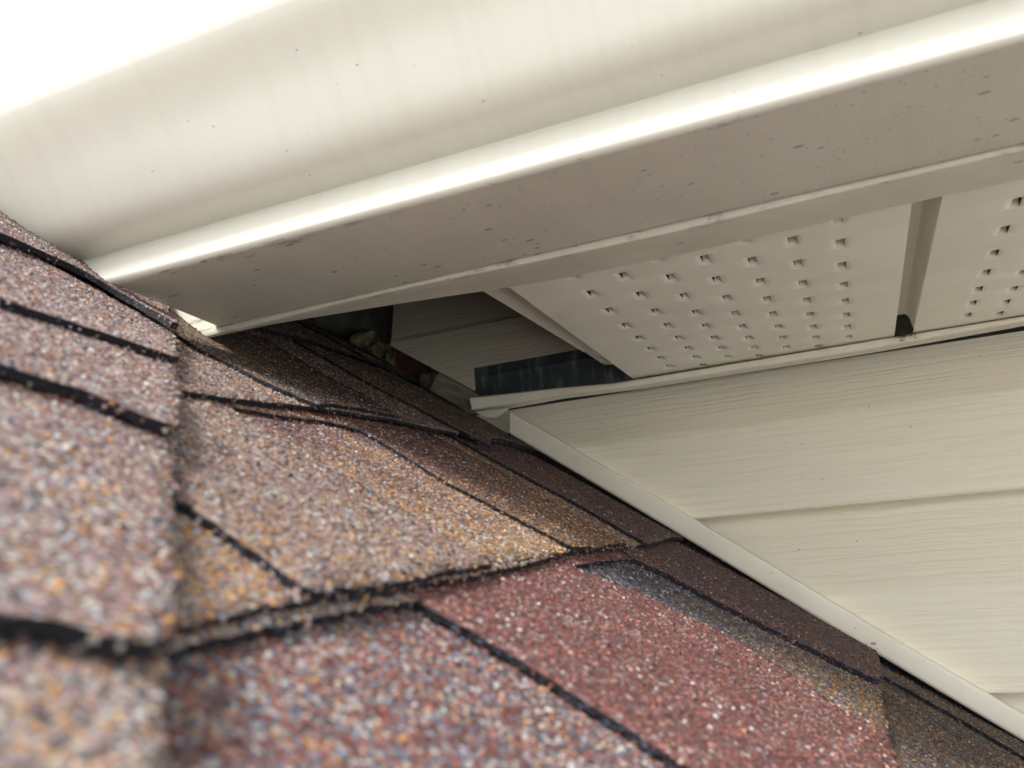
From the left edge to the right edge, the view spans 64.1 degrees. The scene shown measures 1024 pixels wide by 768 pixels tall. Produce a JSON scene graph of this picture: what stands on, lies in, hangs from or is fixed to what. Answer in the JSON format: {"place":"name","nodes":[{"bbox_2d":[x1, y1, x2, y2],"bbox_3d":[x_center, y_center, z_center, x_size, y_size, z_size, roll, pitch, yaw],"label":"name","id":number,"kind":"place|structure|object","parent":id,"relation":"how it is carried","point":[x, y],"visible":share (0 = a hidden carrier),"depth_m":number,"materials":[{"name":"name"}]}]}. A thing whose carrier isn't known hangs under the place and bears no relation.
{"place":"outdoors","nodes":[
{"label":"outdoors","id":0,"kind":"place"},
{"bbox_2d":[0,0,257,104],"label":"sky","id":1,"kind":"structure","parent":0,"point":[43,43],"materials":[{"name":"white"}]},
{"label":"ground","id":2,"kind":"structure","parent":0,"visible":0},
{"bbox_2d":[0,211,1023,767],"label":"shingle roof","id":3,"kind":"structure","parent":2,"relation":"on","point":[264,589],"depth_m":0.19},
{"bbox_2d":[211,443,228,449],"bbox_3d":[-0.077,0.016,0.214,0.002,0.002,0.005,-9,-14,21],"label":"leaf fleck","id":4,"kind":"object","parent":3,"relation":"on","point":[220,447],"visible":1,"depth_m":0.21},
{"bbox_2d":[344,329,396,375],"bbox_3d":[-0.142,-0.026,0.815,0.066,0.064,0.022,-9,-14,21],"label":"foam lump","id":5,"kind":"object","parent":3,"relation":"on","point":[371,341],"visible":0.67,"depth_m":0.81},
{"bbox_2d":[362,507,379,513],"bbox_3d":[-0.038,0.035,0.223,0.003,0.002,0.004,-9,-14,21],"label":"leaf fleck","id":6,"kind":"object","parent":3,"relation":"on","point":[373,512],"visible":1,"depth_m":0.22},
{"bbox_2d":[395,348,430,384],"bbox_3d":[-0.096,-0.012,0.795,0.035,0.060,0.008,-9,-14,21],"label":"red board","id":7,"kind":"object","parent":3,"relation":"on","point":[410,365],"visible":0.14,"depth_m":0.79,"materials":[{"name":"red wood"}]},
{"bbox_2d":[417,372,452,397],"bbox_3d":[-0.073,0.001,0.771,0.042,0.027,0.021,-9,-14,21],"label":"foam lump","id":8,"kind":"object","parent":3,"relation":"on","point":[426,380],"visible":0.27,"depth_m":0.77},
{"bbox_2d":[430,373,480,413],"bbox_3d":[-0.050,0.009,0.739,0.048,0.018,0.012,29,1,26],"label":"wood scrap","id":9,"kind":"object","parent":3,"relation":"on","point":[451,391],"visible":0.89,"depth_m":0.73,"materials":[{"name":"brown wood"}]},
{"bbox_2d":[390,273,666,390],"bbox_3d":[0.008,-0.071,0.744,0.269,0.144,0.013,-9,-14,21],"label":"siding offcut","id":10,"kind":"object","parent":3,"relation":"on","point":[459,338],"visible":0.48,"depth_m":0.76,"materials":[{"name":"beige plastic"}]},
{"bbox_2d":[467,347,677,413],"bbox_3d":[0.047,-0.008,0.711,0.192,0.044,0.004,-9,-14,21],"label":"flashing strip","id":11,"kind":"object","parent":3,"relation":"on","point":[570,368],"visible":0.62,"depth_m":0.72,"materials":[{"name":"metal"}]},
{"bbox_2d":[305,197,1023,712],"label":"siding wall","id":12,"kind":"structure","parent":2,"relation":"on","point":[883,491],"depth_m":0.59,"materials":[{"name":"beige plastic"}]},
{"bbox_2d":[169,306,283,335],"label":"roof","id":13,"kind":"structure","parent":12,"relation":"on","point":[246,329],"depth_m":0.48,"materials":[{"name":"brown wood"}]},
{"bbox_2d":[170,143,1023,337],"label":"fascia trim","id":14,"kind":"structure","parent":13,"relation":"attached to","point":[1002,165],"depth_m":0.37,"materials":[{"name":"beige metal"}]},
{"bbox_2d":[0,0,1023,325],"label":"gutter","id":15,"kind":"object","parent":14,"relation":"attached to","point":[258,158],"visible":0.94,"depth_m":0.32,"materials":[{"name":"beige metal"}]},
{"bbox_2d":[484,203,911,378],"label":"vented soffit","id":16,"kind":"structure","parent":13,"relation":"attached to","point":[871,251],"depth_m":0.48,"materials":[{"name":"beige plastic"}]},
{"bbox_2d":[897,179,1023,333],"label":"vented soffit","id":17,"kind":"structure","parent":13,"relation":"attached to","point":[955,241],"depth_m":0.45,"materials":[{"name":"beige plastic"}]},
{"bbox_2d":[470,316,1023,411],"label":"soffit channel","id":18,"kind":"object","parent":12,"relation":"attached to","point":[504,401],"visible":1,"depth_m":0.63,"materials":[{"name":"beige plastic"}]},
{"bbox_2d":[476,408,1023,740],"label":"roof line trim","id":19,"kind":"structure","parent":12,"relation":"attached to","point":[903,659],"depth_m":0.59,"materials":[{"name":"beige plastic"}]}
]}

